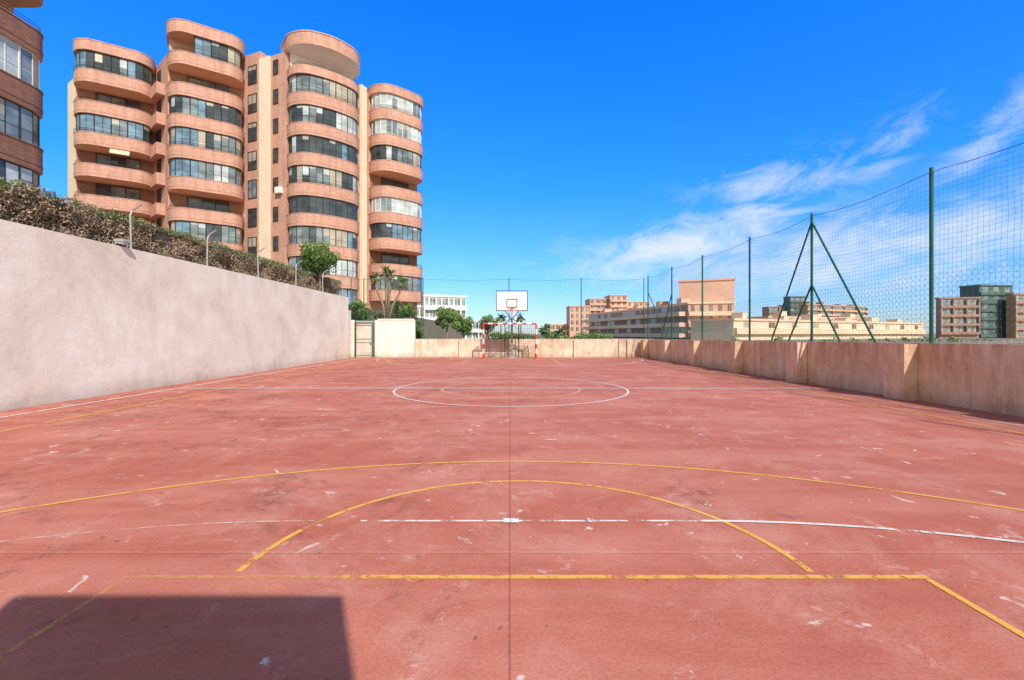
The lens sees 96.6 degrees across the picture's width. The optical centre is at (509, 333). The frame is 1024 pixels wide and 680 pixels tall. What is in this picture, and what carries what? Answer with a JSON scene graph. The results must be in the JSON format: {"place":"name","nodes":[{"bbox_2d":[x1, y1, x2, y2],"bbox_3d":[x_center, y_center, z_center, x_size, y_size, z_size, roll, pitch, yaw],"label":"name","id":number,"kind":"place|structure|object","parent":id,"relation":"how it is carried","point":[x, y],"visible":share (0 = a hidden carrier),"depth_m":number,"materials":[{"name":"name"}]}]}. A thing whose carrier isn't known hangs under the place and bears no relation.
{"place":"outdoors","nodes":[
{"label":"outdoors","id":0,"kind":"place"},
{"bbox_2d":[0,0,43,192],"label":"apartment building","id":1,"kind":"structure","parent":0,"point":[21,92],"depth_m":22.06,"materials":[{"name":"brown brick"}]},
{"bbox_2d":[0,34,39,88],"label":"window","id":2,"kind":"structure","parent":1,"relation":"in","point":[16,60],"depth_m":22.04,"materials":[{"name":"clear glass"}]},
{"bbox_2d":[0,96,39,146],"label":"window","id":3,"kind":"structure","parent":1,"relation":"in","point":[17,121],"depth_m":22.04,"materials":[{"name":"clear glass"}]},
{"bbox_2d":[0,159,39,192],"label":"window","id":4,"kind":"structure","parent":1,"relation":"in","point":[9,170],"depth_m":21.98,"materials":[{"name":"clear glass"}]},
{"bbox_2d":[351,306,461,338],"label":"terrace","id":5,"kind":"structure","parent":0,"point":[434,331],"depth_m":67.90,"materials":[{"name":"green plant"}]},
{"bbox_2d":[0,177,341,294],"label":"hedge","id":6,"kind":"object","parent":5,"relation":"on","point":[21,196],"visible":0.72,"depth_m":13.14,"materials":[{"name":"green plant"}]},
{"bbox_2d":[68,18,422,317],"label":"apartment building","id":7,"kind":"structure","parent":5,"relation":"on","point":[294,144],"depth_m":44.62,"materials":[{"name":"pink brick"}]},
{"bbox_2d":[76,50,152,85],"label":"window","id":8,"kind":"structure","parent":7,"relation":"in","point":[87,57],"depth_m":43.01,"materials":[{"name":"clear glass"}]},
{"bbox_2d":[76,113,152,144],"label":"window","id":9,"kind":"structure","parent":7,"relation":"in","point":[87,120],"depth_m":43.02,"materials":[{"name":"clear glass"}]},
{"bbox_2d":[96,93,139,109],"bbox_3d":[-38.332,-22.325,44.684,3.340,1.570,0.100,0,0,-33],"label":"window","id":10,"kind":"structure","parent":7,"relation":"in","point":[100,96],"depth_m":44.66,"materials":[{"name":"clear glass"}]},
{"bbox_2d":[96,153,139,169],"bbox_3d":[-38.332,-16.525,44.684,3.340,1.570,0.100,0,0,-33],"label":"window","id":11,"kind":"structure","parent":7,"relation":"in","point":[106,158],"depth_m":44.65,"materials":[{"name":"black glass"}]},
{"bbox_2d":[96,184,139,199],"bbox_3d":[-38.332,-13.625,44.684,3.340,1.570,0.100,0,0,-33],"label":"window","id":12,"kind":"structure","parent":7,"relation":"in","point":[128,192],"depth_m":44.69,"materials":[{"name":"grey glass"}]},
{"bbox_2d":[169,95,241,127],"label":"window","id":13,"kind":"structure","parent":7,"relation":"in","point":[177,103],"depth_m":43.52,"materials":[{"name":"grey glass"}]},
{"bbox_2d":[169,126,241,156],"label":"window","id":14,"kind":"structure","parent":7,"relation":"in","point":[176,134],"depth_m":43.52,"materials":[{"name":"grey glass"}]},
{"bbox_2d":[169,158,241,186],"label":"window","id":15,"kind":"structure","parent":7,"relation":"in","point":[177,166],"depth_m":43.52,"materials":[{"name":"clear glass"}]},
{"bbox_2d":[169,220,241,244],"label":"window","id":16,"kind":"structure","parent":7,"relation":"in","point":[229,234],"depth_m":43.79,"materials":[{"name":"grey glass"}]},
{"bbox_2d":[187,76,228,92],"bbox_3d":[-29.912,-24.245,45.320,3.477,1.590,0.100,0,0,-34],"label":"window","id":17,"kind":"structure","parent":7,"relation":"in","point":[191,79],"depth_m":45.23,"materials":[{"name":"black glass"}]},
{"bbox_2d":[187,196,228,212],"bbox_3d":[-29.912,-12.565,45.320,3.477,1.590,0.100,0,0,-34],"label":"window","id":18,"kind":"structure","parent":7,"relation":"in","point":[197,202],"depth_m":45.27,"materials":[{"name":"grey glass"}]},
{"bbox_2d":[194,36,241,68],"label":"window","id":19,"kind":"structure","parent":7,"relation":"in","point":[201,45],"depth_m":44.11,"materials":[{"name":"grey glass"}]},
{"bbox_2d":[248,64,256,85],"bbox_3d":[-26.130,-26.275,46.329,1.240,1.890,0.080,0,0,23],"label":"window","id":20,"kind":"structure","parent":7,"relation":"in","point":[252,70],"depth_m":46.31,"materials":[{"name":"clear glass"}]},
{"bbox_2d":[248,93,256,113],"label":"window","id":21,"kind":"structure","parent":7,"relation":"in","point":[252,98],"depth_m":46.31,"materials":[{"name":"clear glass"}]},
{"bbox_2d":[248,122,256,141],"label":"window","id":22,"kind":"structure","parent":7,"relation":"in","point":[252,127],"depth_m":46.31,"materials":[{"name":"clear glass"}]},
{"bbox_2d":[248,150,256,170],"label":"window","id":23,"kind":"structure","parent":7,"relation":"in","point":[252,156],"depth_m":46.31,"materials":[{"name":"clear glass"}]},
{"bbox_2d":[248,179,256,198],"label":"window","id":24,"kind":"structure","parent":7,"relation":"in","point":[252,184],"depth_m":46.31,"materials":[{"name":"grey glass"}]},
{"bbox_2d":[248,208,256,227],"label":"window","id":25,"kind":"structure","parent":7,"relation":"in","point":[252,213],"depth_m":46.31,"materials":[{"name":"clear glass"}]},
{"bbox_2d":[248,236,256,254],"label":"window","id":26,"kind":"structure","parent":7,"relation":"in","point":[252,241],"depth_m":46.31,"materials":[{"name":"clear glass"}]},
{"bbox_2d":[273,59,277,74],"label":"window","id":27,"kind":"structure","parent":7,"relation":"in","point":[275,62],"depth_m":44.99,"materials":[{"name":"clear glass"}]},
{"bbox_2d":[273,89,277,104],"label":"window","id":28,"kind":"structure","parent":7,"relation":"in","point":[275,92],"depth_m":44.99,"materials":[{"name":"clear glass"}]},
{"bbox_2d":[273,118,277,133],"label":"window","id":29,"kind":"structure","parent":7,"relation":"in","point":[275,121],"depth_m":44.99,"materials":[{"name":"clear glass"}]},
{"bbox_2d":[273,147,277,162],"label":"window","id":30,"kind":"structure","parent":7,"relation":"in","point":[275,150],"depth_m":44.99,"materials":[{"name":"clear glass"}]},
{"bbox_2d":[273,206,277,221],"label":"window","id":31,"kind":"structure","parent":7,"relation":"in","point":[275,209],"depth_m":44.99,"materials":[{"name":"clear glass"}]},
{"bbox_2d":[273,236,277,250],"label":"window","id":32,"kind":"structure","parent":7,"relation":"in","point":[275,238],"depth_m":44.99,"materials":[{"name":"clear glass"}]},
{"bbox_2d":[289,74,357,108],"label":"window","id":33,"kind":"structure","parent":7,"relation":"in","point":[299,81],"depth_m":44.33,"materials":[{"name":"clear glass"}]},
{"bbox_2d":[289,104,357,136],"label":"window","id":34,"kind":"structure","parent":7,"relation":"in","point":[301,112],"depth_m":44.33,"materials":[{"name":"clear glass"}]},
{"bbox_2d":[289,135,357,164],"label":"window","id":35,"kind":"structure","parent":7,"relation":"in","point":[297,143],"depth_m":44.33,"materials":[{"name":"clear glass"}]},
{"bbox_2d":[289,165,357,193],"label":"window","id":36,"kind":"structure","parent":7,"relation":"in","point":[302,172],"depth_m":44.33,"materials":[{"name":"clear glass"}]},
{"bbox_2d":[289,195,357,221],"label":"window","id":37,"kind":"structure","parent":7,"relation":"in","point":[298,203],"depth_m":44.32,"materials":[{"name":"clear glass"}]},
{"bbox_2d":[289,226,357,249],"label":"window","id":38,"kind":"structure","parent":7,"relation":"in","point":[297,234],"depth_m":44.34,"materials":[{"name":"clear glass"}]},
{"bbox_2d":[289,256,357,277],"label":"window","id":39,"kind":"structure","parent":7,"relation":"in","point":[349,268],"depth_m":45.47,"materials":[{"name":"clear glass"}]},
{"bbox_2d":[337,288,357,303],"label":"window","id":40,"kind":"structure","parent":7,"relation":"in","point":[348,293],"depth_m":46.27,"materials":[{"name":"clear glass"}]},
{"bbox_2d":[382,178,408,189],"bbox_3d":[-13.282,-17.000,52.997,3.429,1.520,0.102,0,0,-41],"label":"window","id":41,"kind":"structure","parent":7,"relation":"in","point":[385,181],"depth_m":52.88,"materials":[{"name":"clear glass"}]},
{"bbox_2d":[382,253,408,264],"bbox_3d":[-13.282,-8.450,52.997,3.429,1.520,0.102,0,0,-41],"label":"window","id":42,"kind":"structure","parent":7,"relation":"in","point":[386,257],"depth_m":52.99,"materials":[{"name":"clear glass"}]},
{"bbox_2d":[372,93,420,118],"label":"window","id":43,"kind":"structure","parent":7,"relation":"in","point":[388,99],"depth_m":50.67,"materials":[{"name":"clear glass"}]},
{"bbox_2d":[372,119,420,143],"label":"window","id":44,"kind":"structure","parent":7,"relation":"in","point":[388,126],"depth_m":50.67,"materials":[{"name":"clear glass"}]},
{"bbox_2d":[372,145,420,167],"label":"window","id":45,"kind":"structure","parent":7,"relation":"in","point":[386,151],"depth_m":50.65,"materials":[{"name":"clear glass"}]},
{"bbox_2d":[372,197,420,217],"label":"window","id":46,"kind":"structure","parent":7,"relation":"in","point":[390,204],"depth_m":50.68,"materials":[{"name":"white glass"}]},
{"bbox_2d":[372,223,420,241],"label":"window","id":47,"kind":"structure","parent":7,"relation":"in","point":[390,230],"depth_m":50.68,"materials":[{"name":"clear glass"}]},
{"bbox_2d":[372,275,420,291],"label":"window","id":48,"kind":"structure","parent":7,"relation":"in","point":[416,286],"depth_m":51.21,"materials":[{"name":"grey glass"}]},
{"bbox_2d":[299,240,341,290],"bbox_3d":[-10.690,-3.686,25.841,2.330,3.276,2.383,0,0,0],"label":"tree","id":49,"kind":"object","parent":5,"relation":"on","point":[328,259],"visible":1,"depth_m":25.31,"materials":[{"name":"green plant"}]},
{"bbox_2d":[0,357,1023,679],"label":"court floor","id":50,"kind":"structure","parent":0,"point":[338,417],"depth_m":3.40,"materials":[{"name":"red paint"}]},
{"bbox_2d":[0,585,111,659],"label":"court line marking","id":51,"kind":"object","parent":50,"relation":"on","point":[47,627],"depth_m":2.25,"materials":[{"name":"yellow paint"}]},
{"bbox_2d":[0,520,310,541],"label":"court line marking","id":52,"kind":"object","parent":50,"relation":"on","point":[204,523],"visible":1,"depth_m":3.49,"materials":[{"name":"white paint"}]},
{"bbox_2d":[0,219,347,410],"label":"retaining wall","id":53,"kind":"structure","parent":50,"relation":"on","point":[81,318],"depth_m":11.52,"materials":[{"name":"grey paint"}]},
{"bbox_2d":[114,238,130,245],"bbox_3d":[-9.550,-2.245,11.200,0.340,0.190,0.240,0,0,0],"label":"floodlight","id":54,"kind":"object","parent":53,"relation":"on","point":[121,241],"visible":0.78,"depth_m":11.13,"materials":[{"name":"metal"}]},
{"bbox_2d":[0,156,346,295],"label":"wire fence","id":55,"kind":"object","parent":53,"relation":"on","point":[130,222],"visible":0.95,"depth_m":14.26,"materials":[{"name":"metal"}]},
{"bbox_2d":[0,358,359,417],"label":"court line marking","id":56,"kind":"object","parent":50,"relation":"on","point":[146,393],"visible":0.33,"depth_m":10.66,"materials":[{"name":"white paint"}]},
{"bbox_2d":[0,359,375,431],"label":"court line marking","id":57,"kind":"object","parent":50,"relation":"on","point":[160,400],"visible":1,"depth_m":9.60,"materials":[{"name":"yellow paint"}]},
{"bbox_2d":[125,575,340,577],"bbox_3d":[-1.653,1.446,2.717,1.295,0.001,0.029,0,0,0],"label":"court line marking","id":58,"kind":"object","parent":50,"relation":"on","point":[211,576],"visible":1,"depth_m":2.72,"materials":[{"name":"yellow paint"}]},
{"bbox_2d":[235,529,302,571],"bbox_3d":[-1.605,1.446,3.075,0.068,0.001,0.611,0,0,11],"label":"court line marking","id":59,"kind":"object","parent":50,"relation":"on","point":[245,566],"visible":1,"depth_m":3.07,"materials":[{"name":"yellow paint"}]},
{"bbox_2d":[355,320,374,356],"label":"metal gate","id":60,"kind":"structure","parent":50,"relation":"on","point":[373,339],"depth_m":28.09,"materials":[{"name":"metal"}]},
{"bbox_2d":[356,322,372,355],"bbox_3d":[-8.950,0.310,28.069,1.060,2.120,0.038,0,0,0],"label":"door","id":61,"kind":"structure","parent":60,"relation":"in","point":[372,322],"depth_m":28.05,"materials":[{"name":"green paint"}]},
{"bbox_2d":[483,323,536,358],"bbox_3d":[0.000,0.405,27.149,3.180,2.090,1.198,0,0,0],"label":"football goal","id":62,"kind":"object","parent":50,"relation":"on","point":[523,324],"visible":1,"depth_m":26.60,"materials":[{"name":"white paint"}]},
{"bbox_2d":[386,359,634,368],"bbox_3d":[0.060,1.445,22.275,13.500,0.001,6.751,0,0,0],"label":"court line marking","id":63,"kind":"object","parent":50,"relation":"on","point":[508,368],"visible":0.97,"depth_m":19.00,"materials":[{"name":"yellow paint"}]},
{"bbox_2d":[393,377,628,406],"bbox_3d":[0.030,1.442,12.060,6.060,0.001,6.060,0,0,0],"label":"court line marking","id":64,"kind":"object","parent":50,"relation":"on","point":[394,390],"visible":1,"depth_m":10.33,"materials":[{"name":"paint"}]},
{"bbox_2d":[510,471,511,679],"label":"court joint","id":65,"kind":"object","parent":50,"relation":"on","point":[510,580],"visible":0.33,"depth_m":2.65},
{"bbox_2d":[441,381,580,397],"bbox_3d":[0.030,1.446,12.060,3.670,0.001,3.668,0,0,0],"label":"court line marking","id":66,"kind":"object","parent":50,"relation":"on","point":[579,390],"visible":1,"depth_m":11.85,"materials":[{"name":"yellow paint"}]},
{"bbox_2d":[0,461,1023,512],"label":"court line marking","id":67,"kind":"object","parent":50,"relation":"on","point":[506,461],"visible":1,"depth_m":4.59,"materials":[{"name":"yellow paint"}]},
{"bbox_2d":[496,291,527,357],"bbox_3d":[0.120,-0.505,26.680,1.800,3.910,2.639,0,0,0],"label":"basketball hoop","id":68,"kind":"object","parent":50,"relation":"on","point":[511,301],"visible":0.98,"depth_m":25.98,"materials":[{"name":"white paint"}]},
{"bbox_2d":[415,339,643,356],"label":"end wall","id":69,"kind":"structure","parent":50,"relation":"on","point":[545,347],"depth_m":28.30,"materials":[{"name":"beige paint"}]},
{"bbox_2d":[423,278,643,338],"bbox_3d":[1.475,-1.460,28.422,13.806,4.040,0.062,0,0,0],"label":"sports fence","id":70,"kind":"object","parent":69,"relation":"on","point":[446,315],"visible":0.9,"depth_m":28.42,"materials":[{"name":"green metal"}]},
{"bbox_2d":[362,520,703,520],"bbox_3d":[0.175,1.442,3.520,2.650,0.001,0.029,0,0,0],"label":"court line marking","id":71,"kind":"object","parent":50,"relation":"on","point":[526,520],"visible":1,"depth_m":3.52,"materials":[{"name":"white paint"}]},
{"bbox_2d":[327,480,813,571],"bbox_3d":[0.357,1.446,3.815,3.402,0.001,1.316,0,0,14],"label":"court line marking","id":72,"kind":"object","parent":50,"relation":"on","point":[789,556],"visible":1,"depth_m":3.87,"materials":[{"name":"yellow paint"}]},
{"bbox_2d":[341,575,930,578],"bbox_3d":[0.745,1.446,2.717,3.490,0.001,0.042,0,0,0],"label":"court line marking","id":73,"kind":"object","parent":50,"relation":"on","point":[643,576],"visible":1,"depth_m":2.72,"materials":[{"name":"yellow paint"}]},
{"bbox_2d":[641,339,1023,416],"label":"parapet wall","id":74,"kind":"structure","parent":50,"relation":"on","point":[987,377],"depth_m":10.39,"materials":[{"name":"paint"}]},
{"bbox_2d":[647,143,1023,343],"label":"sports fence","id":75,"kind":"object","parent":74,"relation":"on","point":[931,320],"visible":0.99,"depth_m":12.02,"materials":[{"name":"green metal"}]},
{"bbox_2d":[652,361,1023,433],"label":"court line marking","id":76,"kind":"object","parent":50,"relation":"on","point":[869,403],"visible":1,"depth_m":9.07,"materials":[{"name":"yellow paint"}]},
{"bbox_2d":[704,520,1023,542],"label":"court line marking","id":77,"kind":"object","parent":50,"relation":"on","point":[854,526],"visible":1,"depth_m":3.43,"materials":[{"name":"white paint"}]},
{"bbox_2d":[925,579,1023,637],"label":"court line marking","id":78,"kind":"object","parent":50,"relation":"on","point":[988,614],"depth_m":2.40,"materials":[{"name":"yellow paint"}]},
{"bbox_2d":[14,0,1023,333],"label":"sky","id":79,"kind":"structure","parent":0,"point":[599,141],"materials":[{"name":"blue"}]},
{"bbox_2d":[604,295,627,310],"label":"apartment block","id":80,"kind":"structure","parent":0,"point":[615,301],"depth_m":235.94,"materials":[{"name":"beige concrete"}]},
{"bbox_2d":[628,301,649,308],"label":"apartment block","id":81,"kind":"structure","parent":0,"point":[635,303],"depth_m":237.94,"materials":[{"name":"beige concrete"}]},
{"bbox_2d":[350,334,1023,357],"bbox_3d":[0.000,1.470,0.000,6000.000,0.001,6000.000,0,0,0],"label":"ground","id":82,"kind":"structure","parent":0,"point":[1011,340],"depth_m":99.89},
{"bbox_2d":[348,310,415,357],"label":"garden wall","id":83,"kind":"structure","parent":82,"relation":"on","point":[395,337],"depth_m":28.30,"materials":[{"name":"white paint"}]},
{"bbox_2d":[352,278,421,322],"bbox_3d":[-7.700,-2.090,28.463,4.456,2.780,0.062,0,0,0],"label":"sports fence","id":84,"kind":"object","parent":83,"relation":"on","point":[387,279],"visible":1,"depth_m":28.45,"materials":[{"name":"green metal"}]},
{"bbox_2d":[417,305,425,318],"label":"apartment block","id":85,"kind":"structure","parent":82,"relation":"on","point":[418,311],"depth_m":105.16,"materials":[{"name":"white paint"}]},
{"bbox_2d":[417,294,466,338],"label":"apartment block","id":86,"kind":"structure","parent":82,"relation":"on","point":[445,300],"depth_m":109.55,"materials":[{"name":"white paint"}]},
{"bbox_2d":[435,306,456,338],"bbox_3d":[-6.523,-0.726,46.979,2.564,4.361,2.699,0,0,0],"label":"tree","id":87,"kind":"object","parent":82,"relation":"on","point":[440,312],"visible":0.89,"depth_m":46.34,"materials":[{"name":"green plant"}]},
{"bbox_2d":[450,314,473,338],"bbox_3d":[-4.864,-0.321,46.111,2.298,3.551,2.542,0,0,-15],"label":"tree","id":88,"kind":"object","parent":82,"relation":"on","point":[465,326],"visible":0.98,"depth_m":45.65,"materials":[{"name":"green plant"}]},
{"bbox_2d":[466,320,492,338],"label":"apartment block","id":89,"kind":"structure","parent":82,"relation":"on","point":[475,332],"depth_m":139.94,"materials":[{"name":"white paint"}]},
{"bbox_2d":[476,315,500,336],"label":"tree","id":90,"kind":"object","parent":82,"relation":"on","point":[488,328],"visible":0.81,"depth_m":69.36,"materials":[{"name":"green plant"}]},
{"bbox_2d":[516,312,524,336],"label":"palm tree","id":91,"kind":"object","parent":82,"relation":"on","point":[520,318],"visible":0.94,"depth_m":73.87,"materials":[{"name":"green plant"}]},
{"bbox_2d":[538,324,551,338],"bbox_3d":[4.214,0.081,55.975,1.898,2.738,1.852,0,0,0],"label":"palm tree","id":92,"kind":"object","parent":82,"relation":"on","point":[544,331],"visible":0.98,"depth_m":55.75,"materials":[{"name":"green plant"}]},
{"bbox_2d":[485,330,611,338],"bbox_3d":[7.216,1.023,74.627,22.739,3.425,31.877,0,0,0],"label":"shrubbery","id":93,"kind":"object","parent":82,"relation":"on","point":[578,336],"visible":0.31,"depth_m":64.59,"materials":[{"name":"green plant"}]},
{"bbox_2d":[548,324,568,335],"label":"apartment block","id":94,"kind":"structure","parent":82,"relation":"on","point":[555,327],"depth_m":209.94,"materials":[{"name":"beige concrete"}]},
{"bbox_2d":[553,326,565,338],"bbox_3d":[6.902,0.156,63.969,2.058,2.588,1.763,0,0,32],"label":"palm tree","id":95,"kind":"object","parent":82,"relation":"on","point":[557,334],"visible":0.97,"depth_m":63.66,"materials":[{"name":"green plant"}]},
{"bbox_2d":[566,306,589,336],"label":"apartment block","id":96,"kind":"structure","parent":82,"relation":"on","point":[572,317],"depth_m":205.00,"materials":[{"name":"orange concrete"}]},
{"bbox_2d":[585,298,608,313],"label":"apartment block","id":97,"kind":"structure","parent":82,"relation":"on","point":[601,304],"depth_m":239.94,"materials":[{"name":"beige concrete"}]},
{"bbox_2d":[584,298,734,338],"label":"apartment block","id":98,"kind":"structure","parent":82,"relation":"on","point":[600,321],"depth_m":147.67,"materials":[{"name":"concrete"}]},
{"bbox_2d":[678,278,734,301],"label":"apartment block","id":99,"kind":"structure","parent":82,"relation":"on","point":[709,296],"depth_m":130.72,"materials":[{"name":"concrete"}]},
{"bbox_2d":[687,301,734,338],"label":"apartment block","id":100,"kind":"structure","parent":82,"relation":"on","point":[712,311],"depth_m":119.29,"materials":[{"name":"concrete"}]},
{"bbox_2d":[762,307,785,315],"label":"apartment block","id":101,"kind":"structure","parent":82,"relation":"on","point":[764,312],"depth_m":262.00,"materials":[{"name":"beige concrete"}]},
{"bbox_2d":[783,296,805,316],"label":"apartment block","id":102,"kind":"structure","parent":82,"relation":"on","point":[800,300],"depth_m":257.94,"materials":[{"name":"green glass"}]},
{"bbox_2d":[690,312,925,339],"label":"apartment block","id":103,"kind":"structure","parent":82,"relation":"on","point":[763,331],"depth_m":117.02,"materials":[{"name":"concrete"}]},
{"bbox_2d":[747,311,878,321],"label":"apartment block","id":104,"kind":"structure","parent":82,"relation":"on","point":[776,313],"depth_m":141.99,"materials":[{"name":"beige concrete"}]},
{"bbox_2d":[610,334,1015,341],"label":"shrubbery","id":105,"kind":"object","parent":82,"relation":"on","point":[949,340],"visible":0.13,"depth_m":91.00,"materials":[{"name":"green plant"}]},
{"bbox_2d":[777,302,867,317],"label":"apartment block","id":106,"kind":"structure","parent":82,"relation":"on","point":[838,310],"depth_m":268.17,"materials":[{"name":"beige concrete"}]},
{"bbox_2d":[935,297,979,337],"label":"apartment block","id":107,"kind":"structure","parent":82,"relation":"on","point":[967,331],"depth_m":150.76,"materials":[{"name":"beige concrete"}]},
{"bbox_2d":[959,284,1013,337],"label":"apartment block","id":108,"kind":"structure","parent":82,"relation":"on","point":[986,321],"depth_m":157.73,"materials":[{"name":"grey glass"}]},
{"bbox_2d":[1005,293,1023,337],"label":"apartment block","id":109,"kind":"structure","parent":82,"relation":"on","point":[1016,313],"depth_m":154.20,"materials":[{"name":"orange concrete"}]},
{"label":"planted terrace","id":110,"kind":"structure","parent":0,"visible":0},
{"bbox_2d":[348,299,424,338],"bbox_3d":[-9.606,-0.901,34.403,8.646,3.569,6.052,0,0,20],"label":"shrubbery","id":111,"kind":"object","parent":110,"relation":"on","point":[404,311],"visible":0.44,"depth_m":33.04,"materials":[{"name":"green plant"}]},
{"bbox_2d":[367,264,408,318],"bbox_3d":[-8.293,-2.816,31.221,2.796,4.073,2.033,0,0,24],"label":"yucca tree","id":112,"kind":"object","parent":110,"relation":"on","point":[387,271],"visible":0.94,"depth_m":31.07,"materials":[{"name":"green plant"}]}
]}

